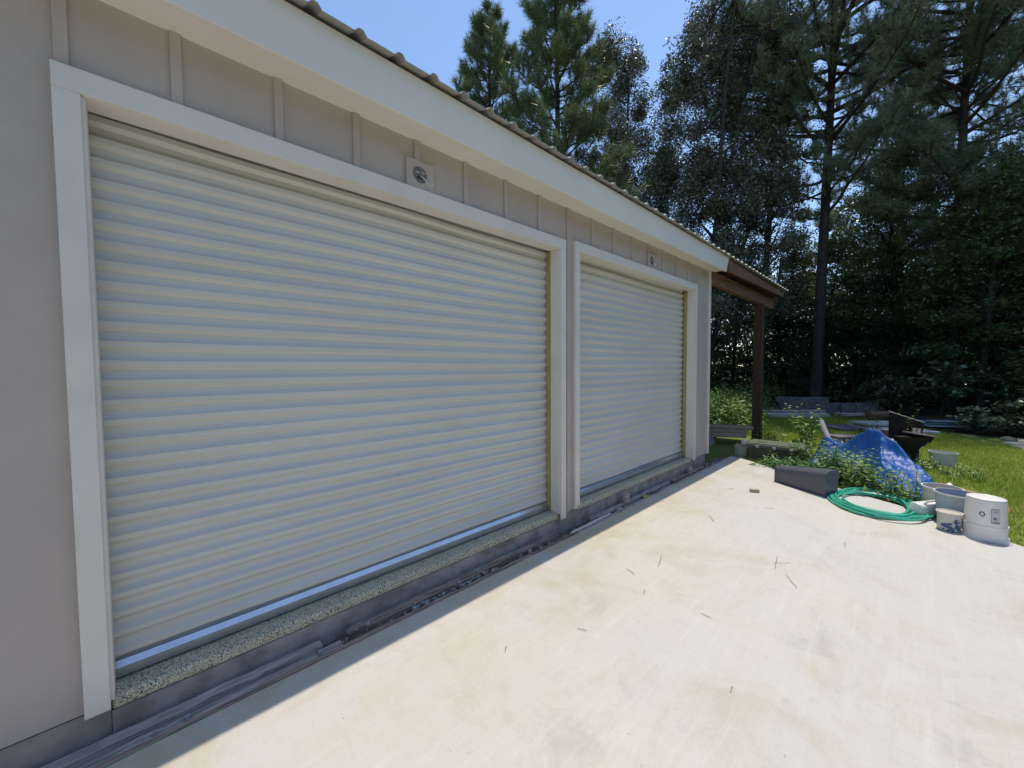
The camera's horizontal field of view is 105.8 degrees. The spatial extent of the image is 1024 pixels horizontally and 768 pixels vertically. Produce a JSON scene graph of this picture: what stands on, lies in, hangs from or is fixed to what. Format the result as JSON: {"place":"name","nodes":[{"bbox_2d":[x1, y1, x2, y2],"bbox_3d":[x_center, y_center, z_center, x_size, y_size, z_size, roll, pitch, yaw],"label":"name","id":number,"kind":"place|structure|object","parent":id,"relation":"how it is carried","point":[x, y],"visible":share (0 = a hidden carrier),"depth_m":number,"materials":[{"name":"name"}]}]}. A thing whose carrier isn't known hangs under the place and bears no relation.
{"place":"outdoors","nodes":[
{"label":"outdoors","id":0,"kind":"place"},
{"bbox_2d":[323,457,724,647],"bbox_3d":[-0.499,1.511,2.755,12.000,0.015,0.160,-3,3,-44],"label":"soil strip","id":1,"kind":"object","parent":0,"point":[566,533],"visible":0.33,"depth_m":3.80,"materials":[{"name":"soil"}]},
{"bbox_2d":[39,640,322,767],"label":"form board","id":2,"kind":"object","parent":1,"relation":"on","point":[106,745],"visible":0.87,"depth_m":1.77,"materials":[{"name":"grey wood"}]},
{"bbox_2d":[76,640,343,767],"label":"form board","id":3,"kind":"object","parent":1,"relation":"on","point":[139,740],"visible":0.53,"depth_m":1.80,"materials":[{"name":"grey wood"}]},
{"bbox_2d":[152,458,724,736],"bbox_3d":[1.001,1.410,4.172,7.326,0.081,0.136,-3,3,-44],"label":"rubble","id":4,"kind":"object","parent":1,"relation":"on","point":[415,606],"visible":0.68,"depth_m":2.77,"materials":[{"name":"stone"}]},
{"bbox_2d":[348,532,558,640],"bbox_3d":[-0.272,1.471,2.993,1.940,0.066,0.065,-3,10,-44],"label":"form board","id":5,"kind":"object","parent":1,"relation":"on","point":[386,616],"visible":0.81,"depth_m":2.75,"materials":[{"name":"grey wood"}]},
{"bbox_2d":[570,513,610,533],"bbox_3d":[0.816,1.415,3.945,0.690,0.026,0.032,-3,3,-44],"label":"trim strip","id":6,"kind":"object","parent":1,"relation":"on","point":[593,521],"depth_m":3.94,"materials":[{"name":"white plastic"}]},
{"bbox_2d":[589,481,670,521],"bbox_3d":[1.490,1.397,4.687,1.850,0.059,0.063,-3,9,-44],"label":"form board","id":7,"kind":"object","parent":1,"relation":"on","point":[633,499],"visible":0.61,"depth_m":4.48,"materials":[{"name":"grey wood"}]},
{"bbox_2d":[670,466,704,483],"bbox_3d":[2.629,1.349,5.774,1.100,0.053,0.068,-3,9,-43],"label":"form board","id":8,"kind":"object","parent":1,"relation":"on","point":[679,478],"visible":0.73,"depth_m":5.63,"materials":[{"name":"grey wood"}]},
{"bbox_2d":[106,456,1023,767],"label":"driveway","id":9,"kind":"structure","parent":0,"point":[872,642],"depth_m":2.13,"materials":[{"name":"concrete"}]},
{"bbox_2d":[91,530,579,767],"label":"form board","id":10,"kind":"object","parent":9,"relation":"on","point":[117,758],"visible":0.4,"depth_m":2.01,"materials":[{"name":"grey wood"}]},
{"bbox_2d":[579,457,729,530],"bbox_3d":[2.232,1.447,5.266,4.380,0.214,0.027,-3,3,-44],"label":"form board","id":11,"kind":"object","parent":9,"relation":"on","point":[596,522],"visible":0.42,"depth_m":4.64,"materials":[{"name":"grey wood"}]},
{"bbox_2d":[773,465,838,496],"bbox_3d":[3.878,1.225,5.141,0.265,0.325,0.664,-1,2,-19],"label":"plastic trough","id":12,"kind":"object","parent":9,"relation":"on","point":[822,482],"visible":0.95,"depth_m":4.99,"materials":[{"name":"plastic"}]},
{"bbox_2d":[827,487,935,520],"bbox_3d":[4.279,1.392,4.536,1.110,0.081,0.928,-3,3,-44],"label":"garden hose","id":13,"kind":"object","parent":9,"relation":"on","point":[906,515],"visible":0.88,"depth_m":4.39,"materials":[{"name":"green rubber"}]},
{"bbox_2d":[909,500,936,515],"bbox_3d":[4.627,1.350,4.273,0.425,0.191,0.154,-1,2,-6],"label":"plastic jug","id":14,"kind":"object","parent":9,"relation":"on","point":[924,507],"visible":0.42,"depth_m":4.21,"materials":[{"name":"plastic"}]},
{"bbox_2d":[936,508,963,532],"bbox_3d":[4.402,1.377,3.903,0.190,0.186,0.190,-3,3,-44],"label":"paint pail","id":15,"kind":"object","parent":9,"relation":"on","point":[948,520],"visible":1,"depth_m":3.85,"materials":[{"name":"plastic"}]},
{"bbox_2d":[933,488,973,513],"bbox_3d":[4.673,1.298,4.064,0.358,0.314,0.358,-3,3,-44],"label":"plastic bucket","id":16,"kind":"object","parent":9,"relation":"on","point":[949,498],"visible":0.48,"depth_m":4.06,"materials":[{"name":"plastic"}]},
{"bbox_2d":[961,493,1012,544],"bbox_3d":[4.563,1.284,3.732,0.307,0.391,0.327,1,3,33],"label":"plastic bucket","id":17,"kind":"object","parent":9,"relation":"on","point":[985,517],"visible":0.94,"depth_m":3.66,"materials":[{"name":"plastic"}]},
{"bbox_2d":[306,0,1023,367],"label":"sky","id":18,"kind":"structure","parent":0,"point":[428,33],"materials":[{"name":"blue"}]},
{"bbox_2d":[841,409,855,412],"bbox_3d":[11.791,0.966,13.621,0.400,0.190,0.200,0,2,19],"label":"paver block","id":19,"kind":"object","parent":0,"point":[848,410],"depth_m":13.53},
{"bbox_2d":[841,403,855,408],"bbox_3d":[11.790,0.774,13.613,0.400,0.190,0.200,0,2,13],"label":"paver block","id":20,"kind":"object","parent":19,"relation":"on","point":[852,406],"depth_m":13.53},
{"bbox_2d":[681,369,1023,546],"bbox_3d":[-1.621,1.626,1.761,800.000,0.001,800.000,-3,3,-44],"label":"lawn","id":21,"kind":"structure","parent":0,"point":[722,447],"depth_m":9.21,"materials":[{"name":"plant"}]},
{"bbox_2d":[0,0,788,767],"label":"garage building","id":22,"kind":"structure","parent":21,"relation":"on","point":[318,324],"depth_m":2.12,"materials":[{"name":"paint"}]},
{"bbox_2d":[88,111,547,677],"bbox_3d":[-0.746,-0.042,2.754,3.045,2.654,0.066,-3,3,-44],"label":"roll up door","id":23,"kind":"structure","parent":22,"relation":"in","point":[313,390],"depth_m":2.22,"materials":[{"name":"metal"}]},
{"bbox_2d":[580,258,683,496],"bbox_3d":[1.600,-0.148,5.010,2.953,2.654,0.066,-3,3,-44],"label":"roll up door","id":24,"kind":"structure","parent":22,"relation":"in","point":[631,326],"depth_m":4.86,"materials":[{"name":"metal"}]},
{"bbox_2d":[448,0,539,134],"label":"pine tree","id":25,"kind":"object","parent":21,"relation":"on","point":[489,33],"visible":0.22,"depth_m":16.94,"materials":[{"name":"green plant"}]},
{"bbox_2d":[496,0,649,196],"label":"pine tree","id":26,"kind":"object","parent":21,"relation":"on","point":[567,38],"visible":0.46,"depth_m":14.60,"materials":[{"name":"green plant"}]},
{"bbox_2d":[572,16,677,212],"bbox_3d":[5.108,-8.392,19.414,5.730,18.506,5.212,-1,3,-24],"label":"oak tree","id":27,"kind":"object","parent":21,"relation":"on","point":[623,85],"visible":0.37,"depth_m":18.50,"materials":[{"name":"green plant"}]},
{"bbox_2d":[623,492,629,507],"bbox_3d":[1.337,1.406,4.499,0.120,0.280,0.038,-3,3,-44],"label":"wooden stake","id":28,"kind":"object","parent":21,"relation":"on","point":[626,499],"visible":0.54,"depth_m":4.46,"materials":[{"name":"grey wood"}]},
{"bbox_2d":[634,137,701,229],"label":"broadleaf tree","id":29,"kind":"object","parent":21,"relation":"on","point":[667,184],"visible":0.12,"depth_m":19.21,"materials":[{"name":"green plant"}]},
{"bbox_2d":[709,437,715,445],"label":"support block","id":30,"kind":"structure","parent":21,"relation":"on","point":[712,440],"depth_m":8.40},
{"bbox_2d":[709,432,746,437],"bbox_3d":[4.411,1.108,8.528,1.300,0.085,0.220,0,2,12],"label":"lumber","id":31,"kind":"object","parent":30,"relation":"on","point":[730,435],"visible":0.46,"depth_m":8.37,"materials":[{"name":"wood"}]},
{"bbox_2d":[709,428,748,433],"bbox_3d":[4.448,1.020,8.630,1.400,0.075,0.260,0,2,15],"label":"lumber","id":32,"kind":"object","parent":31,"relation":"on","point":[728,430],"visible":0.43,"depth_m":8.43,"materials":[{"name":"wood"}]},
{"bbox_2d":[709,424,753,429],"bbox_3d":[4.504,0.943,8.639,1.500,0.070,0.240,0,2,18],"label":"lumber","id":33,"kind":"object","parent":32,"relation":"on","point":[725,426],"visible":0.56,"depth_m":8.47,"materials":[{"name":"wood"}]},
{"bbox_2d":[710,382,735,405],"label":"tall weed","id":34,"kind":"object","parent":21,"relation":"on","point":[728,396],"visible":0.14,"depth_m":12.48,"materials":[{"name":"green plant"}]},
{"bbox_2d":[710,325,739,395],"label":"understory tree","id":35,"kind":"object","parent":21,"relation":"on","point":[717,362],"visible":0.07,"depth_m":19.12,"materials":[{"name":"green plant"}]},
{"bbox_2d":[633,0,820,361],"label":"oak tree","id":36,"kind":"object","parent":21,"relation":"on","point":[711,171],"visible":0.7,"depth_m":16.03,"materials":[{"name":"green plant"}]},
{"bbox_2d":[709,395,744,424],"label":"tall weed","id":37,"kind":"object","parent":21,"relation":"on","point":[717,420],"visible":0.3,"depth_m":10.04,"materials":[{"name":"green plant"}]},
{"bbox_2d":[709,390,749,423],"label":"tall weed","id":38,"kind":"object","parent":21,"relation":"on","point":[728,404],"visible":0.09,"depth_m":10.62,"materials":[{"name":"green plant"}]},
{"bbox_2d":[709,392,763,431],"bbox_3d":[5.676,0.760,10.244,1.555,1.090,1.569,0,2,15],"label":"tall weed","id":39,"kind":"object","parent":21,"relation":"on","point":[733,411],"visible":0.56,"depth_m":10.07,"materials":[{"name":"green plant"}]},
{"bbox_2d":[710,387,765,424],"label":"tall weed","id":40,"kind":"object","parent":21,"relation":"on","point":[717,397],"visible":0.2,"depth_m":11.15,"materials":[{"name":"green plant"}]},
{"bbox_2d":[709,400,768,427],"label":"tall weed","id":41,"kind":"object","parent":21,"relation":"on","point":[740,416],"visible":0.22,"depth_m":10.28,"materials":[{"name":"green plant"}]},
{"bbox_2d":[734,444,747,459],"bbox_3d":[4.178,1.247,7.059,0.244,0.256,0.244,-3,3,-44],"label":"metal pail","id":42,"kind":"object","parent":21,"relation":"on","point":[741,450],"visible":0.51,"depth_m":6.97,"materials":[{"name":"metal"}]},
{"bbox_2d":[716,384,778,417],"bbox_3d":[7.763,0.579,12.802,1.454,1.246,1.644,-1,3,-22],"label":"tall weed","id":43,"kind":"object","parent":21,"relation":"on","point":[765,402],"visible":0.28,"depth_m":12.51,"materials":[{"name":"green plant"}]},
{"bbox_2d":[710,280,804,396],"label":"understory tree","id":44,"kind":"object","parent":21,"relation":"on","point":[745,359],"visible":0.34,"depth_m":20.86,"materials":[{"name":"green plant"}]},
{"bbox_2d":[750,424,786,441],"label":"weed clump","id":45,"kind":"object","parent":21,"relation":"on","point":[774,438],"visible":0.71,"depth_m":8.17,"materials":[{"name":"green plant"}]},
{"bbox_2d":[707,0,835,402],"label":"oak tree","id":46,"kind":"object","parent":21,"relation":"on","point":[780,172],"visible":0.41,"depth_m":16.57,"materials":[{"name":"green plant"}]},
{"bbox_2d":[749,451,794,468],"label":"weed clump","id":47,"kind":"object","parent":21,"relation":"on","point":[773,464],"visible":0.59,"depth_m":6.24,"materials":[{"name":"green plant"}]},
{"bbox_2d":[746,439,807,463],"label":"concrete block","id":48,"kind":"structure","parent":21,"relation":"on","point":[758,449],"depth_m":6.63,"materials":[{"name":"concrete"}]},
{"bbox_2d":[731,218,843,396],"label":"understory tree","id":49,"kind":"object","parent":21,"relation":"on","point":[780,355],"visible":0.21,"depth_m":20.49,"materials":[{"name":"green plant"}]},
{"bbox_2d":[774,453,812,466],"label":"weed clump","id":50,"kind":"object","parent":21,"relation":"on","point":[793,460],"visible":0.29,"depth_m":6.07,"materials":[{"name":"green plant"}]},
{"bbox_2d":[774,222,817,396],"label":"sapling","id":51,"kind":"object","parent":21,"relation":"on","point":[790,265],"visible":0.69,"depth_m":19.39,"materials":[{"name":"green plant"}]},
{"bbox_2d":[763,412,829,417],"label":"stone slab","id":52,"kind":"structure","parent":21,"relation":"on","point":[796,414],"depth_m":12.56,"materials":[{"name":"stone"}]},
{"bbox_2d":[764,410,826,411],"bbox_3d":[9.304,0.899,13.028,2.300,0.050,0.240,0,2,2],"label":"board","id":53,"kind":"object","parent":52,"relation":"on","point":[797,410],"visible":0.56,"depth_m":12.90,"materials":[{"name":"grey wood"}]},
{"bbox_2d":[784,403,825,456],"bbox_3d":[5.457,0.868,7.282,0.604,1.020,0.681,-3,3,-44],"label":"weed clump","id":54,"kind":"object","parent":21,"relation":"on","point":[805,436],"visible":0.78,"depth_m":7.23,"materials":[{"name":"green plant"}]},
{"bbox_2d":[790,437,834,467],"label":"weed clump","id":55,"kind":"object","parent":21,"relation":"on","point":[806,452],"visible":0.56,"depth_m":6.16,"materials":[{"name":"green plant"}]},
{"bbox_2d":[753,264,872,401],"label":"understory tree","id":56,"kind":"object","parent":21,"relation":"on","point":[804,348],"visible":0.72,"depth_m":17.86,"materials":[{"name":"green plant"}]},
{"bbox_2d":[789,454,852,483],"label":"weed clump","id":57,"kind":"object","parent":21,"relation":"on","point":[806,462],"visible":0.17,"depth_m":5.79,"materials":[{"name":"green plant"}]},
{"bbox_2d":[815,408,828,413],"bbox_3d":[11.097,0.958,13.921,0.400,0.190,0.200,0,2,19],"label":"paver block","id":58,"kind":"object","parent":21,"relation":"on","point":[827,409],"depth_m":13.80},
{"bbox_2d":[819,403,831,407],"bbox_3d":[11.192,0.766,13.885,0.400,0.190,0.200,0,2,19],"label":"paver block","id":59,"kind":"object","parent":58,"relation":"on","point":[823,405],"depth_m":13.79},
{"bbox_2d":[816,397,828,402],"bbox_3d":[11.094,0.574,13.905,0.400,0.190,0.200,0,2,14],"label":"paver block","id":60,"kind":"object","parent":59,"relation":"on","point":[822,399],"depth_m":13.82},
{"bbox_2d":[817,419,830,437],"bbox_3d":[6.303,0.987,7.785,0.112,0.541,0.509,0,2,13],"label":"drain pipe","id":61,"kind":"object","parent":21,"relation":"on","point":[824,430],"visible":0.57,"depth_m":7.81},
{"bbox_2d":[822,436,851,443],"bbox_3d":[7.284,1.240,8.578,0.500,0.090,0.420,0,2,6],"label":"pallet piece","id":62,"kind":"object","parent":21,"relation":"on","point":[840,440],"visible":0.33,"depth_m":8.39,"materials":[{"name":"grey wood"}]},
{"bbox_2d":[830,434,855,438],"bbox_3d":[7.333,1.163,8.595,0.550,0.050,0.400,0,2,-2],"label":"stone slab","id":63,"kind":"object","parent":62,"relation":"on","point":[840,436],"depth_m":8.51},
{"bbox_2d":[818,424,863,430],"bbox_3d":[9.362,1.163,10.384,1.700,0.060,0.800,0,2,0],"label":"stone slab","id":64,"kind":"object","parent":21,"relation":"on","point":[842,427],"depth_m":10.20,"materials":[{"name":"stone"}]},
{"bbox_2d":[847,424,887,428],"bbox_3d":[9.569,1.106,10.165,1.050,0.055,0.620,0,2,-4],"label":"stone slab","id":65,"kind":"object","parent":64,"relation":"on","point":[864,427],"depth_m":9.94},
{"bbox_2d":[848,421,888,425],"bbox_3d":[9.519,1.022,10.141,0.950,0.050,0.580,0,2,4],"label":"stone slab","id":66,"kind":"object","parent":65,"relation":"on","point":[885,423],"depth_m":10.06,"materials":[{"name":"stone"}]},
{"bbox_2d":[771,212,911,399],"bbox_3d":[16.934,-4.078,20.548,5.604,9.801,6.604,1,3,33],"label":"understory tree","id":67,"kind":"object","parent":21,"relation":"on","point":[834,287],"visible":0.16,"depth_m":20.10,"materials":[{"name":"green plant"}]},
{"bbox_2d":[813,441,887,487],"bbox_3d":[4.748,1.145,5.480,0.691,0.668,0.886,-1,3,-22],"label":"weed clump","id":68,"kind":"object","parent":21,"relation":"on","point":[833,465],"visible":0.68,"depth_m":5.49,"materials":[{"name":"green plant"}]},
{"bbox_2d":[688,0,1023,396],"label":"pine tree","id":69,"kind":"object","parent":21,"relation":"on","point":[827,37],"visible":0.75,"depth_m":15.09,"materials":[{"name":"green plant"}]},
{"bbox_2d":[704,208,1010,394],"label":"woods","id":70,"kind":"object","parent":21,"relation":"on","point":[744,379],"visible":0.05,"depth_m":23.47,"materials":[{"name":"green plant"}]},
{"bbox_2d":[787,258,933,401],"bbox_3d":[16.178,-2.570,18.397,5.333,7.045,5.175,1,3,30],"label":"understory tree","id":71,"kind":"object","parent":21,"relation":"on","point":[865,363],"visible":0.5,"depth_m":17.51,"materials":[{"name":"green plant"}]},
{"bbox_2d":[807,224,927,395],"bbox_3d":[18.799,-4.230,20.057,5.488,9.967,5.278,0,2,12],"label":"understory tree","id":72,"kind":"object","parent":21,"relation":"on","point":[845,380],"visible":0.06,"depth_m":19.41,"materials":[{"name":"green plant"}]},
{"bbox_2d":[808,428,933,500],"bbox_3d":[5.460,1.052,6.116,0.983,0.704,3.021,0,2,8],"label":"tarp","id":73,"kind":"object","parent":21,"relation":"on","point":[895,456],"visible":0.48,"depth_m":5.78,"materials":[{"name":"plastic"}]},
{"bbox_2d":[860,408,881,430],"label":"weed stalk","id":74,"kind":"object","parent":21,"relation":"on","point":[870,422],"visible":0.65,"depth_m":8.86,"materials":[{"name":"green plant"}]},
{"bbox_2d":[865,393,881,420],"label":"weed stalk","id":75,"kind":"object","parent":21,"relation":"on","point":[871,415],"visible":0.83,"depth_m":10.89,"materials":[{"name":"green plant"}]},
{"bbox_2d":[840,456,912,495],"bbox_3d":[4.677,1.245,5.085,0.678,0.484,0.708,-1,2,-16],"label":"weed clump","id":76,"kind":"object","parent":21,"relation":"on","point":[872,480],"visible":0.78,"depth_m":5.04,"materials":[{"name":"green plant"}]},
{"bbox_2d":[864,411,888,418],"bbox_3d":[11.026,0.935,11.674,0.600,0.240,0.240,0,2,2],"label":"log","id":77,"kind":"object","parent":21,"relation":"on","point":[883,414],"visible":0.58,"depth_m":11.58,"materials":[{"name":"wood"}]},
{"bbox_2d":[849,367,925,413],"bbox_3d":[13.114,0.254,13.636,1.942,1.691,2.200,-1,2,-7],"label":"bush","id":78,"kind":"object","parent":21,"relation":"on","point":[897,386],"visible":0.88,"depth_m":13.32,"materials":[{"name":"green plant"}]},
{"bbox_2d":[803,99,981,376],"bbox_3d":[17.563,-5.766,17.831,6.303,13.241,6.291,-3,3,-44],"label":"broadleaf tree","id":79,"kind":"object","parent":21,"relation":"on","point":[892,244],"visible":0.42,"depth_m":17.50,"materials":[{"name":"green plant"}]},
{"bbox_2d":[833,14,961,289],"bbox_3d":[21.807,-9.918,21.787,6.799,21.156,6.050,0,2,18],"label":"pine tree","id":80,"kind":"object","parent":21,"relation":"on","point":[923,110],"visible":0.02,"depth_m":21.87,"materials":[{"name":"green plant"}]},
{"bbox_2d":[876,468,922,505],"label":"weed clump","id":81,"kind":"object","parent":21,"relation":"on","point":[916,494],"visible":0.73,"depth_m":4.76,"materials":[{"name":"green plant"}]},
{"bbox_2d":[863,429,940,433],"bbox_3d":[9.666,1.172,9.635,1.400,0.050,0.500,0,2,2],"label":"stone slab","id":82,"kind":"object","parent":21,"relation":"on","point":[925,431],"depth_m":9.41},
{"bbox_2d":[844,279,974,405],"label":"understory tree","id":83,"kind":"object","parent":21,"relation":"on","point":[901,371],"visible":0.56,"depth_m":16.21,"materials":[{"name":"green plant"}]},
{"bbox_2d":[888,411,933,461],"bbox_3d":[7.127,0.952,6.907,0.642,0.924,0.235,0,2,0],"label":"forge","id":84,"kind":"object","parent":21,"relation":"on","point":[912,444],"visible":0.69,"depth_m":6.98,"materials":[{"name":"metal"}]},
{"bbox_2d":[809,0,1023,409],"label":"pine tree","id":85,"kind":"object","parent":21,"relation":"on","point":[969,52],"visible":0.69,"depth_m":14.39,"materials":[{"name":"green plant"}]},
{"bbox_2d":[860,246,1014,403],"bbox_3d":[18.725,-2.906,17.018,5.926,7.828,5.750,2,3,39],"label":"understory tree","id":86,"kind":"object","parent":21,"relation":"on","point":[928,339],"visible":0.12,"depth_m":17.07,"materials":[{"name":"green plant"}]},
{"bbox_2d":[924,422,954,425],"bbox_3d":[11.029,1.097,10.668,1.700,0.040,0.500,0,2,2],"label":"painted sheet","id":87,"kind":"object","parent":21,"relation":"on","point":[932,423],"visible":0.36,"depth_m":10.56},
{"bbox_2d":[921,482,963,500],"bbox_3d":[4.864,1.319,4.387,0.332,0.315,0.332,-3,3,-44],"label":"plastic bucket","id":88,"kind":"object","parent":21,"relation":"on","point":[928,493],"visible":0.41,"depth_m":4.42,"materials":[{"name":"plastic"}]},
{"bbox_2d":[928,450,958,467],"bbox_3d":[7.267,1.309,6.536,0.350,0.331,0.350,-3,3,-44],"label":"plastic bucket","id":89,"kind":"object","parent":21,"relation":"on","point":[947,458],"visible":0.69,"depth_m":6.44,"materials":[{"name":"plastic"}]},
{"bbox_2d":[864,0,1023,388],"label":"pine tree","id":90,"kind":"object","parent":21,"relation":"on","point":[939,87],"visible":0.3,"depth_m":14.94,"materials":[{"name":"green plant"}]},
{"bbox_2d":[908,360,982,414],"bbox_3d":[14.590,0.125,13.094,1.929,1.894,1.762,-3,3,-44],"label":"bush","id":91,"kind":"object","parent":21,"relation":"on","point":[949,369],"visible":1,"depth_m":12.98,"materials":[{"name":"green plant"}]},
{"bbox_2d":[875,208,1022,397],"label":"understory tree","id":92,"kind":"object","parent":21,"relation":"on","point":[937,343],"visible":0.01,"depth_m":18.68,"materials":[{"name":"green plant"}]},
{"bbox_2d":[915,457,988,481],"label":"weed clump","id":93,"kind":"object","parent":21,"relation":"on","point":[926,465],"visible":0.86,"depth_m":5.99,"materials":[{"name":"green plant"}]},
{"bbox_2d":[886,215,1021,397],"bbox_3d":[20.756,-3.287,16.773,6.325,8.611,6.518,-1,3,-26],"label":"understory tree","id":94,"kind":"object","parent":21,"relation":"on","point":[1002,261],"visible":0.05,"depth_m":16.51,"materials":[{"name":"green plant"}]},
{"bbox_2d":[894,126,1023,412],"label":"broadleaf tree","id":95,"kind":"object","parent":21,"relation":"on","point":[1002,191],"visible":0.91,"depth_m":13.52,"materials":[{"name":"green plant"}]},
{"bbox_2d":[915,258,1023,408],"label":"understory tree","id":96,"kind":"object","parent":21,"relation":"on","point":[972,404],"visible":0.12,"depth_m":15.32,"materials":[{"name":"green plant"}]},
{"bbox_2d":[929,0,1023,201],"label":"pine tree","id":97,"kind":"object","parent":21,"relation":"on","point":[1020,80],"visible":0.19,"depth_m":15.96,"materials":[{"name":"green plant"}]},
{"bbox_2d":[932,134,1023,410],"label":"broadleaf tree","id":98,"kind":"object","parent":21,"relation":"on","point":[1011,285],"visible":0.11,"depth_m":14.35,"materials":[{"name":"green plant"}]},
{"bbox_2d":[945,395,1020,434],"bbox_3d":[11.558,0.761,9.590,1.240,0.942,1.145,-3,3,-44],"label":"bush","id":99,"kind":"object","parent":21,"relation":"on","point":[986,420],"visible":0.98,"depth_m":9.54,"materials":[{"name":"green plant"}]},
{"bbox_2d":[957,281,1023,409],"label":"understory tree","id":100,"kind":"object","parent":21,"relation":"on","point":[1008,310],"visible":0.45,"depth_m":13.65,"materials":[{"name":"green plant"}]},
{"bbox_2d":[977,335,1023,401],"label":"bush","id":101,"kind":"object","parent":21,"relation":"on","point":[1017,361],"visible":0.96,"depth_m":11.46,"materials":[{"name":"green plant"}]},
{"bbox_2d":[983,389,1023,435],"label":"bush","id":102,"kind":"object","parent":21,"relation":"on","point":[1015,416],"visible":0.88,"depth_m":9.29,"materials":[{"name":"green plant"}]},
{"bbox_2d":[999,436,1017,441],"bbox_3d":[11.133,1.223,8.689,0.340,0.090,0.272,-3,3,-44],"label":"green lid","id":103,"kind":"object","parent":21,"relation":"on","point":[1008,438],"visible":0.99,"depth_m":8.62,"materials":[{"name":"green plastic"}]},
{"bbox_2d":[1002,438,1023,448],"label":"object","id":104,"kind":"structure","parent":21,"relation":"on","point":[1020,442],"depth_m":8.34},
{"bbox_2d":[856,409,869,412],"bbox_3d":[12.185,0.968,13.508,0.400,0.190,0.200,0,2,18],"label":"paver block","id":105,"kind":"object","parent":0,"point":[860,410],"depth_m":13.43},
{"bbox_2d":[855,403,869,408],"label":"paver block","id":106,"kind":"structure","parent":105,"relation":"on","point":[861,406],"depth_m":13.42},
{"bbox_3d":[10.707,0.955,14.033,0.400,0.190,0.200,0,2,15],"label":"paver block","id":107,"kind":"object","parent":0,"visible":0},
{"bbox_2d":[805,403,818,407],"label":"paver block","id":108,"kind":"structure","parent":107,"relation":"on","point":[811,405],"depth_m":13.90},
{"bbox_2d":[802,397,815,402],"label":"paver block","id":109,"kind":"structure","parent":108,"relation":"on","point":[808,399],"depth_m":13.92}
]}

